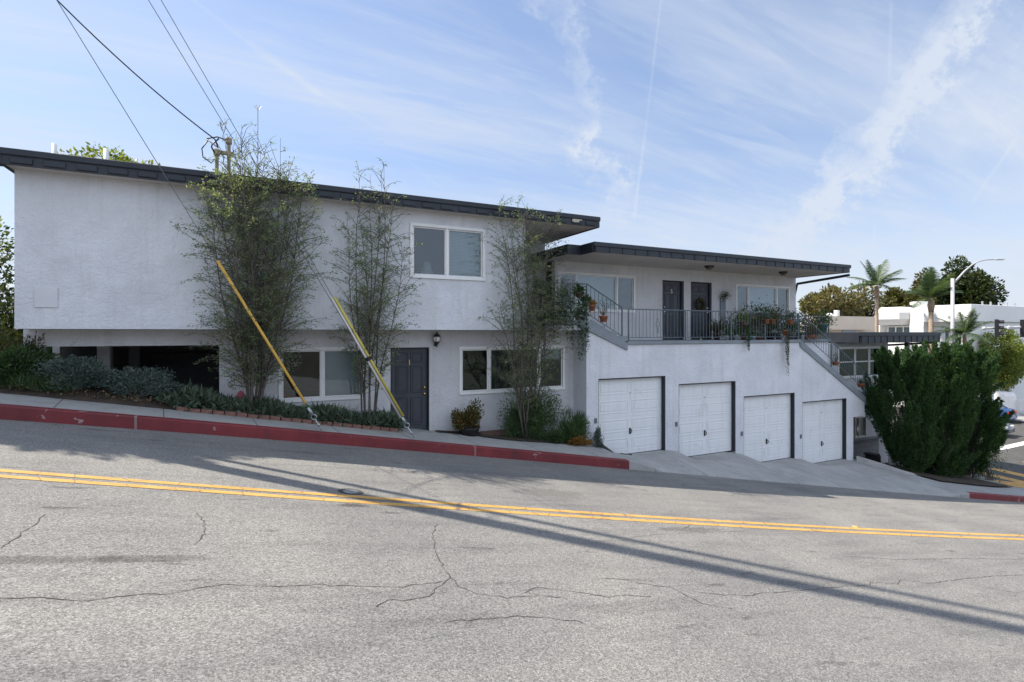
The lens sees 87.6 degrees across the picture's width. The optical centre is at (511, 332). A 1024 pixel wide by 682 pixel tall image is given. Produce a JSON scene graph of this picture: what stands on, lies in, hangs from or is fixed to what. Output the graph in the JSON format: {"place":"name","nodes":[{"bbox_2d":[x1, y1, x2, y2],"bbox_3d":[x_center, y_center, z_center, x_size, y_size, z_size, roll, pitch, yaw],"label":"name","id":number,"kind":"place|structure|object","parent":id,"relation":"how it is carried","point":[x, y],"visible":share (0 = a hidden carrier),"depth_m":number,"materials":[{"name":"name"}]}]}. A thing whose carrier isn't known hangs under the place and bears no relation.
{"place":"outdoors","nodes":[
{"label":"outdoors","id":0,"kind":"place"},
{"bbox_2d":[0,419,1023,681],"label":"road","id":1,"kind":"structure","parent":0,"point":[80,547],"depth_m":5.02,"materials":[{"name":"grey asphalt"}]},
{"bbox_2d":[0,404,628,468],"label":"red kerb","id":2,"kind":"structure","parent":1,"relation":"on","point":[59,416],"depth_m":10.26,"materials":[{"name":"paint"}]},
{"bbox_2d":[338,488,363,494],"bbox_3d":[-2.139,2.106,7.078,0.330,0.061,0.330,0,0,-26],"label":"valve cover","id":3,"kind":"object","parent":1,"relation":"on","point":[351,491],"visible":1,"depth_m":7.06,"materials":[{"name":"grey metal"}]},
{"bbox_2d":[1,512,1021,622],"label":"road cracks","id":4,"kind":"object","parent":1,"relation":"on","point":[469,590],"visible":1,"depth_m":4.58,"materials":[{"name":"black asphalt"}]},
{"bbox_2d":[0,474,1023,539],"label":"line","id":5,"kind":"object","parent":1,"relation":"on","point":[294,497],"visible":1,"depth_m":6.98,"materials":[{"name":"yellow paint"}]},
{"bbox_2d":[0,469,1023,536],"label":"line","id":6,"kind":"object","parent":1,"relation":"on","point":[257,489],"visible":1,"depth_m":7.25,"materials":[{"name":"yellow paint"}]},
{"bbox_2d":[627,459,969,497],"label":"driveway kerb","id":7,"kind":"structure","parent":1,"relation":"on","point":[635,465],"depth_m":14.95,"materials":[{"name":"concrete"}]},
{"bbox_2d":[965,491,1023,501],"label":"red kerb","id":8,"kind":"structure","parent":1,"relation":"on","point":[990,496],"depth_m":17.34,"materials":[{"name":"paint"}]},
{"bbox_2d":[0,393,1023,495],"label":"sidewalk","id":9,"kind":"structure","parent":0,"point":[853,472],"depth_m":14.80,"materials":[{"name":"concrete"}]},
{"bbox_2d":[0,377,360,424],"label":"planting bed","id":10,"kind":"object","parent":9,"relation":"on","point":[117,399],"visible":0.14,"depth_m":9.88,"materials":[{"name":"soil"}]},
{"bbox_2d":[0,315,22,350],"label":"hedge","id":11,"kind":"object","parent":10,"relation":"on","point":[3,335],"visible":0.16,"depth_m":10.79,"materials":[{"name":"green plant"}]},
{"bbox_2d":[0,330,47,359],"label":"shrub","id":12,"kind":"object","parent":10,"relation":"on","point":[31,343],"visible":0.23,"depth_m":9.77,"materials":[{"name":"green plant"}]},
{"bbox_2d":[0,342,70,377],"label":"shrub","id":13,"kind":"object","parent":10,"relation":"on","point":[17,359],"visible":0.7,"depth_m":9.45,"materials":[{"name":"green plant"}]},
{"bbox_2d":[0,365,78,395],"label":"long grass","id":14,"kind":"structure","parent":10,"relation":"on","point":[14,379],"depth_m":9.43,"materials":[{"name":"green plant"}]},
{"bbox_2d":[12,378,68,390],"bbox_3d":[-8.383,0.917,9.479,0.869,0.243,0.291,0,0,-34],"label":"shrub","id":15,"kind":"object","parent":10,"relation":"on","point":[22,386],"visible":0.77,"depth_m":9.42,"materials":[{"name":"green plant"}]},
{"bbox_2d":[26,354,126,390],"bbox_3d":[-7.976,0.727,9.820,1.632,0.690,0.874,0,0,-26],"label":"shrub","id":16,"kind":"object","parent":10,"relation":"on","point":[89,373],"visible":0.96,"depth_m":9.69,"materials":[{"name":"green plant"}]},
{"bbox_2d":[4,383,163,404],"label":"leaf litter","id":17,"kind":"object","parent":10,"relation":"on","point":[133,399],"visible":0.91,"depth_m":9.90,"materials":[{"name":"brown plant"}]},
{"bbox_2d":[102,366,184,397],"bbox_3d":[-7.103,0.930,10.251,1.400,0.645,0.670,0,0,-13],"label":"shrub","id":18,"kind":"object","parent":10,"relation":"on","point":[138,382],"visible":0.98,"depth_m":10.16,"materials":[{"name":"green plant"}]},
{"bbox_2d":[170,119,337,405],"bbox_3d":[-4.996,-1.182,10.566,2.969,5.860,2.068,0,0,-26],"label":"slim tree","id":19,"kind":"object","parent":10,"relation":"on","point":[250,346],"visible":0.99,"depth_m":10.53,"materials":[{"name":"green plant"}]},
{"bbox_2d":[154,379,407,429],"bbox_3d":[-4.708,1.621,11.471,5.071,1.455,0.963,0,0,-26],"label":"succulent cover","id":20,"kind":"object","parent":10,"relation":"on","point":[194,396],"visible":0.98,"depth_m":11.10,"materials":[{"name":"green plant"}]},
{"bbox_2d":[320,157,425,416],"bbox_3d":[-3.047,-0.826,11.615,2.160,5.965,1.785,0,0,-26],"label":"slim tree","id":21,"kind":"object","parent":10,"relation":"on","point":[369,318],"visible":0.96,"depth_m":11.67,"materials":[{"name":"green plant"}]},
{"bbox_2d":[436,430,569,442],"bbox_3d":[0.045,2.720,13.877,4.000,0.572,0.850,0,0,-26],"label":"planting bed","id":22,"kind":"object","parent":9,"relation":"on","point":[512,438],"visible":0.46,"depth_m":13.61,"materials":[{"name":"soil"}]},
{"bbox_2d":[450,398,484,436],"bbox_3d":[-1.105,2.101,13.407,0.911,0.968,0.636,0,0,-26],"label":"jade plant","id":23,"kind":"object","parent":22,"relation":"on","point":[465,422],"visible":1,"depth_m":13.30,"materials":[{"name":"green plant"}]},
{"bbox_2d":[479,429,506,434],"bbox_3d":[-0.480,2.706,13.745,0.771,0.388,0.060,0,0,-26],"label":"planter board","id":24,"kind":"object","parent":22,"relation":"on","point":[493,432],"visible":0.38,"depth_m":13.72,"materials":[{"name":"brown wood"}]},
{"bbox_2d":[475,194,585,438],"bbox_3d":[0.485,-0.325,13.294,2.940,6.323,2.038,0,0,-26],"label":"slim tree","id":25,"kind":"object","parent":22,"relation":"on","point":[521,382],"visible":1,"depth_m":13.36,"materials":[{"name":"green plant"}]},
{"bbox_2d":[497,388,563,440],"bbox_3d":[0.499,2.139,14.078,2.072,1.466,0.856,0,0,-26],"label":"shrub","id":26,"kind":"object","parent":22,"relation":"on","point":[514,426],"visible":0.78,"depth_m":13.91,"materials":[{"name":"green plant"}]},
{"bbox_2d":[538,427,566,443],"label":"shrub","id":27,"kind":"object","parent":22,"relation":"on","point":[556,435],"visible":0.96,"depth_m":13.94,"materials":[{"name":"green plant"}]},
{"bbox_2d":[558,404,590,443],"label":"fern plant","id":28,"kind":"object","parent":22,"relation":"on","point":[576,427],"visible":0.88,"depth_m":14.36,"materials":[{"name":"green plant"}]},
{"bbox_2d":[565,434,592,445],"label":"succulent","id":29,"kind":"object","parent":22,"relation":"on","point":[579,441],"visible":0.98,"depth_m":14.11,"materials":[{"name":"orange plant"}]},
{"bbox_2d":[591,426,604,447],"bbox_3d":[2.303,2.827,14.445,0.410,0.633,0.419,0,0,20],"label":"euphorbia","id":30,"kind":"object","parent":9,"relation":"on","point":[597,440],"visible":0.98,"depth_m":14.39,"materials":[{"name":"green plant"}]},
{"bbox_2d":[856,456,920,475],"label":"retaining kerb","id":31,"kind":"structure","parent":9,"relation":"on","point":[870,462],"depth_m":19.37,"materials":[{"name":"grey concrete"}]},
{"bbox_2d":[853,457,1013,486],"bbox_3d":[15.759,5.229,20.228,3.600,0.694,3.798,0,0,-26],"label":"planting bed","id":32,"kind":"object","parent":9,"relation":"on","point":[967,480],"visible":0.64,"depth_m":19.51,"materials":[{"name":"soil"}]},
{"bbox_2d":[863,452,880,462],"bbox_3d":[14.456,5.054,21.378,0.500,0.470,0.460,0,0,-26],"label":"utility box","id":33,"kind":"object","parent":32,"relation":"on","point":[876,457],"visible":0.76,"depth_m":21.26,"materials":[{"name":"metal"}]},
{"bbox_2d":[859,345,946,473],"bbox_3d":[14.549,2.976,19.997,2.739,5.037,2.713,0,0,28],"label":"juniper","id":34,"kind":"object","parent":32,"relation":"on","point":[901,376],"visible":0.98,"depth_m":19.44,"materials":[{"name":"green plant"}]},
{"bbox_2d":[899,336,983,477],"bbox_3d":[16.573,2.973,20.613,2.642,5.726,2.628,0,0,-26],"label":"juniper","id":35,"kind":"object","parent":32,"relation":"on","point":[956,426],"visible":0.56,"depth_m":19.86,"materials":[{"name":"green plant"}]},
{"bbox_2d":[940,344,1014,477],"bbox_3d":[18.253,3.186,21.203,2.395,5.568,2.560,0,0,-26],"label":"juniper","id":36,"kind":"object","parent":32,"relation":"on","point":[990,425],"visible":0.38,"depth_m":20.48,"materials":[{"name":"green plant"}]},
{"bbox_2d":[975,445,1014,481],"bbox_3d":[18.397,4.999,20.494,1.526,2.041,1.249,0,0,-26],"label":"creeper","id":37,"kind":"object","parent":9,"relation":"on","point":[989,474],"visible":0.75,"depth_m":20.46,"materials":[{"name":"grey plant"}]},
{"bbox_2d":[993,480,1023,487],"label":"tactile paving","id":38,"kind":"structure","parent":9,"relation":"on","point":[1017,484],"depth_m":20.11,"materials":[{"name":"yellow paint"}]},
{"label":"utility pole","id":39,"kind":"object","parent":9,"relation":"on","visible":0},
{"bbox_2d":[57,0,226,168],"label":"service cable","id":40,"kind":"object","parent":39,"relation":"attached to","point":[214,142],"visible":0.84,"depth_m":10.10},
{"bbox_2d":[57,1,322,430],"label":"guy wire","id":41,"kind":"object","parent":39,"relation":"attached to","point":[267,342],"visible":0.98,"depth_m":10.21,"materials":[{"name":"grey metal"}]},
{"bbox_2d":[148,0,414,437],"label":"guy wire","id":42,"kind":"object","parent":39,"relation":"attached to","point":[348,324],"visible":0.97,"depth_m":11.18,"materials":[{"name":"grey metal"}]},
{"bbox_2d":[0,0,1023,323],"label":"sky","id":43,"kind":"structure","parent":0,"point":[848,132],"materials":[{"name":"blue"}]},
{"bbox_2d":[7,322,1023,422],"bbox_3d":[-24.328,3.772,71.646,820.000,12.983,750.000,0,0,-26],"label":"ground","id":44,"kind":"structure","parent":0,"point":[1017,421],"depth_m":40.07,"materials":[{"name":"grey concrete"}]},
{"bbox_2d":[0,216,13,262],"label":"broadleaf tree","id":45,"kind":"object","parent":44,"relation":"on","point":[4,232],"visible":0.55,"depth_m":15.92,"materials":[{"name":"green plant"}]},
{"bbox_2d":[0,226,22,337],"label":"broadleaf tree","id":46,"kind":"object","parent":44,"relation":"on","point":[9,296],"visible":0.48,"depth_m":12.77,"materials":[{"name":"green plant"}]},
{"bbox_2d":[0,297,51,355],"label":"hedge","id":47,"kind":"object","parent":44,"relation":"on","point":[18,330],"depth_m":12.43,"materials":[{"name":"green plant"}]},
{"bbox_2d":[57,141,160,165],"bbox_3d":[-15.848,-3.610,21.888,4.241,7.838,3.755,0,0,25],"label":"broadleaf tree","id":48,"kind":"object","parent":44,"relation":"on","point":[121,157],"visible":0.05,"depth_m":21.05,"materials":[{"name":"green plant"}]},
{"bbox_2d":[0,143,903,462],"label":"apartment building","id":49,"kind":"structure","parent":44,"relation":"on","point":[104,267],"depth_m":13.38,"materials":[{"name":"white paint"}]},
{"bbox_2d":[213,137,232,172],"bbox_3d":[-5.947,-3.521,10.992,0.358,1.042,0.120,0,0,-26],"label":"service mast","id":50,"kind":"object","parent":49,"relation":"on","point":[229,143],"visible":0.55,"depth_m":10.98,"materials":[{"name":"grey metal"}]},
{"bbox_2d":[278,347,365,402],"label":"window","id":51,"kind":"structure","parent":49,"relation":"in","point":[326,375],"depth_m":12.53,"materials":[{"name":"grey glass"}]},
{"bbox_2d":[391,347,428,430],"bbox_3d":[-2.532,1.446,13.166,0.964,2.167,0.136,0,0,-26],"label":"door","id":52,"kind":"structure","parent":49,"relation":"in","point":[410,378],"depth_m":13.22,"materials":[{"name":"paint"}]},
{"bbox_2d":[410,222,485,280],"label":"window","id":53,"kind":"structure","parent":49,"relation":"in","point":[445,253],"depth_m":13.21,"materials":[{"name":"grey glass"}]},
{"bbox_2d":[459,345,564,394],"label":"window","id":54,"kind":"structure","parent":49,"relation":"in","point":[473,360],"depth_m":14.82,"materials":[{"name":"glass"}]},
{"bbox_2d":[525,276,591,360],"bbox_3d":[1.093,-0.403,14.412,1.973,2.305,1.052,0,0,-26],"label":"trailing vine","id":55,"kind":"object","parent":49,"relation":"hanging from","point":[565,312],"visible":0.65,"depth_m":14.14,"materials":[{"name":"green plant"}]},
{"bbox_2d":[572,282,588,297],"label":"potted plant","id":56,"kind":"object","parent":49,"relation":"hanging from","point":[580,289],"visible":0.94,"depth_m":14.36,"materials":[{"name":"green plant"}]},
{"bbox_2d":[545,271,635,312],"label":"window","id":57,"kind":"structure","parent":49,"relation":"in","point":[616,287],"depth_m":17.23,"materials":[{"name":"glass"}]},
{"bbox_2d":[597,298,615,321],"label":"potted plant","id":58,"kind":"object","parent":49,"relation":"on","point":[603,318],"visible":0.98,"depth_m":14.71,"materials":[{"name":"green plant"}]},
{"bbox_2d":[594,376,664,453],"bbox_3d":[3.384,2.393,15.380,2.558,2.222,0.220,0,0,-26],"label":"garage door","id":59,"kind":"structure","parent":49,"relation":"in","point":[631,410],"depth_m":15.48,"materials":[{"name":"paint"}]},
{"bbox_2d":[662,280,683,339],"bbox_3d":[5.519,-0.778,18.450,0.965,2.037,0.154,0,0,-26],"label":"door","id":60,"kind":"structure","parent":49,"relation":"in","point":[672,291],"depth_m":18.45,"materials":[{"name":"paint"}]},
{"bbox_2d":[695,296,706,309],"bbox_3d":[6.707,-1.025,18.940,0.548,0.545,0.182,0,0,-26],"label":"door wreath","id":61,"kind":"object","parent":49,"relation":"attached to","point":[703,306],"depth_m":18.94,"materials":[{"name":"green plant"}]},
{"bbox_2d":[691,282,711,339],"bbox_3d":[6.695,-0.778,19.032,0.998,2.037,0.154,0,0,-26],"label":"door","id":62,"kind":"structure","parent":49,"relation":"in","point":[703,289],"depth_m":19.01,"materials":[{"name":"paint"}]},
{"bbox_2d":[675,381,734,456],"bbox_3d":[6.019,2.688,16.685,2.558,2.272,0.220,0,0,-26],"label":"garage door","id":63,"kind":"structure","parent":49,"relation":"in","point":[706,410],"depth_m":16.78,"materials":[{"name":"paint"}]},
{"bbox_2d":[705,319,729,339],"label":"potted plant","id":64,"kind":"object","parent":49,"relation":"on","point":[716,328],"visible":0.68,"depth_m":18.10,"materials":[{"name":"green plant"}]},
{"bbox_2d":[719,289,730,323],"bbox_3d":[7.743,-0.941,19.304,0.656,1.258,0.387,0,0,-26],"label":"wall planter","id":65,"kind":"object","parent":49,"relation":"attached to","point":[723,300],"visible":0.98,"depth_m":19.35,"materials":[{"name":"grey paint"}]},
{"bbox_2d":[717,308,749,339],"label":"potted plant","id":66,"kind":"object","parent":49,"relation":"on","point":[732,324],"visible":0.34,"depth_m":18.14,"materials":[{"name":"green plant"}]},
{"bbox_2d":[732,324,745,339],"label":"potted plant","id":67,"kind":"object","parent":49,"relation":"on","point":[735,337],"visible":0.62,"depth_m":17.62,"materials":[{"name":"green plant"}]},
{"bbox_2d":[732,309,754,325],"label":"potted plant","id":68,"kind":"object","parent":49,"relation":"on","point":[744,316],"visible":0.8,"depth_m":17.80,"materials":[{"name":"green plant"}]},
{"bbox_2d":[743,324,750,350],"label":"potted plant","id":69,"kind":"object","parent":49,"relation":"on","point":[747,327],"visible":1,"depth_m":17.20,"materials":[{"name":"green plant"}]},
{"bbox_2d":[743,304,774,339],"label":"potted plant","id":70,"kind":"object","parent":49,"relation":"on","point":[760,322],"visible":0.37,"depth_m":18.47,"materials":[{"name":"green plant"}]},
{"bbox_2d":[740,295,783,329],"bbox_3d":[8.955,-0.728,19.134,1.612,1.257,1.530,0,0,-26],"label":"potted plant","id":71,"kind":"object","parent":49,"relation":"on","point":[761,309],"visible":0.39,"depth_m":19.06,"materials":[{"name":"green plant"}]},
{"bbox_2d":[736,284,789,314],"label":"window","id":72,"kind":"structure","parent":49,"relation":"in","point":[745,293],"depth_m":20.50,"materials":[{"name":"glass"}]},
{"bbox_2d":[759,309,772,323],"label":"potted plant","id":73,"kind":"object","parent":49,"relation":"on","point":[766,316],"visible":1,"depth_m":17.69,"materials":[{"name":"green plant"}]},
{"bbox_2d":[749,303,786,338],"bbox_3d":[9.463,-0.463,19.773,1.695,1.407,1.724,0,0,-26],"label":"potted plant","id":74,"kind":"object","parent":49,"relation":"on","point":[767,324],"visible":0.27,"depth_m":19.55,"materials":[{"name":"green plant"}]},
{"bbox_2d":[741,393,794,461],"bbox_3d":[8.559,3.208,17.943,2.648,2.272,0.220,0,0,-26],"label":"garage door","id":75,"kind":"structure","parent":49,"relation":"in","point":[769,420],"depth_m":18.08,"materials":[{"name":"paint"}]},
{"bbox_2d":[757,314,788,339],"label":"potted plant","id":76,"kind":"object","parent":49,"relation":"on","point":[769,336],"visible":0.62,"depth_m":18.84,"materials":[{"name":"green plant"}]},
{"bbox_2d":[766,308,779,323],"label":"potted plant","id":77,"kind":"object","parent":49,"relation":"on","point":[774,316],"visible":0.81,"depth_m":17.83,"materials":[{"name":"green plant"}]},
{"bbox_2d":[782,330,789,371],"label":"potted plant","id":78,"kind":"object","parent":49,"relation":"hanging from","point":[785,332],"visible":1,"depth_m":18.05,"materials":[{"name":"green plant"}]},
{"bbox_2d":[782,310,795,324],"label":"potted plant","id":79,"kind":"object","parent":49,"relation":"on","point":[789,319],"visible":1,"depth_m":18.21,"materials":[{"name":"green plant"}]},
{"bbox_2d":[778,319,804,339],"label":"potted plant","id":80,"kind":"object","parent":49,"relation":"on","point":[791,337],"visible":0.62,"depth_m":19.05,"materials":[{"name":"green plant"}]},
{"bbox_2d":[781,308,819,338],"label":"potted plant","id":81,"kind":"object","parent":49,"relation":"on","point":[796,336],"visible":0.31,"depth_m":20.04,"materials":[{"name":"green plant"}]},
{"bbox_2d":[802,323,819,338],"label":"potted plant","id":82,"kind":"object","parent":49,"relation":"on","point":[813,330],"visible":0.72,"depth_m":20.10,"materials":[{"name":"green plant"}]},
{"bbox_2d":[796,308,830,338],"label":"potted plant","id":83,"kind":"object","parent":49,"relation":"on","point":[809,320],"visible":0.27,"depth_m":20.89,"materials":[{"name":"green plant"}]},
{"bbox_2d":[796,309,832,334],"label":"potted plant","id":84,"kind":"object","parent":49,"relation":"on","point":[817,321],"visible":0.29,"depth_m":20.93,"materials":[{"name":"green plant"}]},
{"bbox_2d":[800,398,845,462],"bbox_3d":[11.167,3.553,19.235,2.628,2.262,0.220,0,0,-26],"label":"garage door","id":85,"kind":"structure","parent":49,"relation":"in","point":[823,436],"depth_m":19.36,"materials":[{"name":"paint"}]},
{"bbox_2d":[810,308,836,332],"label":"potted plant","id":86,"kind":"object","parent":49,"relation":"on","point":[822,318],"visible":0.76,"depth_m":20.98,"materials":[{"name":"green plant"}]},
{"bbox_2d":[800,310,879,331],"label":"beige house","id":87,"kind":"structure","parent":44,"relation":"on","point":[853,324],"depth_m":60.24,"materials":[{"name":"beige paint"}]},
{"bbox_2d":[798,280,885,318],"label":"broadleaf tree","id":88,"kind":"object","parent":44,"relation":"on","point":[823,299],"visible":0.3,"depth_m":69.51,"materials":[{"name":"green plant"}]},
{"bbox_2d":[853,291,874,316],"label":"broadleaf tree","id":89,"kind":"object","parent":44,"relation":"on","point":[870,314],"visible":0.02,"depth_m":77.03,"materials":[{"name":"green plant"}]},
{"bbox_2d":[796,332,940,463],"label":"apartment wing","id":90,"kind":"structure","parent":44,"relation":"on","point":[857,348],"depth_m":23.48,"materials":[{"name":"white paint"}]},
{"bbox_2d":[838,346,883,377],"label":"window","id":91,"kind":"structure","parent":90,"relation":"in","point":[861,356],"depth_m":24.82,"materials":[{"name":"white glass"}]},
{"bbox_2d":[855,416,866,438],"bbox_3d":[14.944,4.137,24.121,0.832,0.934,1.636,0,0,-26],"label":"window","id":92,"kind":"structure","parent":90,"relation":"in","point":[859,419],"depth_m":23.44,"materials":[{"name":"grey glass"}]},
{"bbox_2d":[872,286,937,312],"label":"broadleaf tree","id":93,"kind":"object","parent":44,"relation":"on","point":[896,297],"visible":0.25,"depth_m":73.33,"materials":[{"name":"green plant"}]},
{"bbox_2d":[911,267,947,304],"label":"broadleaf tree","id":94,"kind":"object","parent":44,"relation":"on","point":[917,282],"visible":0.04,"depth_m":82.19,"materials":[{"name":"green plant"}]},
{"bbox_2d":[932,255,1008,304],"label":"broadleaf tree","id":95,"kind":"object","parent":44,"relation":"on","point":[977,286],"visible":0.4,"depth_m":77.14,"materials":[{"name":"green plant"}]},
{"bbox_2d":[977,325,1023,392],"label":"round tree","id":96,"kind":"object","parent":44,"relation":"on","point":[1011,371],"visible":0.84,"depth_m":41.20,"materials":[{"name":"green plant"}]},
{"bbox_2d":[886,410,1023,481],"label":"cross street","id":97,"kind":"structure","parent":0,"point":[1015,457],"depth_m":26.29,"materials":[{"name":"grey asphalt"}]},
{"bbox_2d":[950,259,1004,344],"bbox_3d":[34.918,0.301,40.017,4.070,11.726,0.299,0,0,-1],"label":"street lamp","id":98,"kind":"object","parent":97,"relation":"on","point":[952,318],"visible":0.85,"depth_m":39.93,"materials":[{"name":"grey metal"}]},
{"bbox_2d":[974,468,1023,482],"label":"crosswalk marking","id":99,"kind":"object","parent":97,"relation":"on","point":[1012,479],"visible":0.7,"depth_m":22.89,"materials":[{"name":"yellow paint"}]},
{"bbox_2d":[986,399,1017,419],"bbox_3d":[33.209,5.441,38.500,1.826,1.475,4.500,0,0,-32],"label":"car","id":100,"kind":"object","parent":97,"relation":"on","point":[1005,409],"visible":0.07,"depth_m":36.81,"materials":[{"name":"blue paint"}]},
{"bbox_2d":[1000,441,1023,449],"bbox_3d":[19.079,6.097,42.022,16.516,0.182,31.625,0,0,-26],"label":"stop line","id":101,"kind":"object","parent":97,"relation":"on","point":[1013,445],"visible":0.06,"depth_m":29.29,"materials":[{"name":"white paint"}]},
{"bbox_2d":[893,402,1023,420],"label":"sidewalk","id":102,"kind":"structure","parent":0,"point":[1020,417],"depth_m":38.52,"materials":[{"name":"concrete"}]},
{"bbox_2d":[845,259,905,331],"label":"palm tree","id":103,"kind":"object","parent":102,"relation":"on","point":[876,280],"visible":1,"depth_m":44.96,"materials":[{"name":"green plant"}]},
{"bbox_2d":[903,266,960,352],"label":"palm tree","id":104,"kind":"object","parent":102,"relation":"on","point":[930,287],"visible":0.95,"depth_m":41.77,"materials":[{"name":"green plant"}]},
{"bbox_2d":[879,301,1023,400],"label":"white building","id":105,"kind":"structure","parent":102,"relation":"on","point":[903,319],"depth_m":45.37,"materials":[{"name":"paint"}]},
{"bbox_2d":[887,326,909,331],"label":"window","id":106,"kind":"structure","parent":105,"relation":"in","point":[890,328],"depth_m":47.77,"materials":[{"name":"white glass"}]},
{"bbox_2d":[932,308,992,344],"bbox_3d":[33.584,2.319,40.046,3.311,8.390,4.110,0,0,23],"label":"palm tree","id":107,"kind":"object","parent":102,"relation":"on","point":[966,326],"visible":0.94,"depth_m":39.89,"materials":[{"name":"green plant"}]},
{"bbox_2d":[982,326,1020,329],"bbox_3d":[33.834,2.470,34.385,9.894,7.188,0.396,0,0,-18],"label":"signal mast","id":108,"kind":"object","parent":102,"relation":"on","point":[1007,327],"visible":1,"depth_m":33.39,"materials":[{"name":"grey metal"}]},
{"bbox_2d":[995,319,1003,336],"bbox_3d":[30.077,-0.274,32.917,0.441,1.120,0.341,0,0,43],"label":"traffic signal","id":109,"kind":"object","parent":108,"relation":"attached to","point":[997,327],"visible":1,"depth_m":32.83,"materials":[{"name":"black metal"}]},
{"bbox_2d":[992,391,1023,413],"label":"garden wall","id":110,"kind":"structure","parent":102,"relation":"on","point":[1011,400],"depth_m":39.94,"materials":[{"name":"white paint"}]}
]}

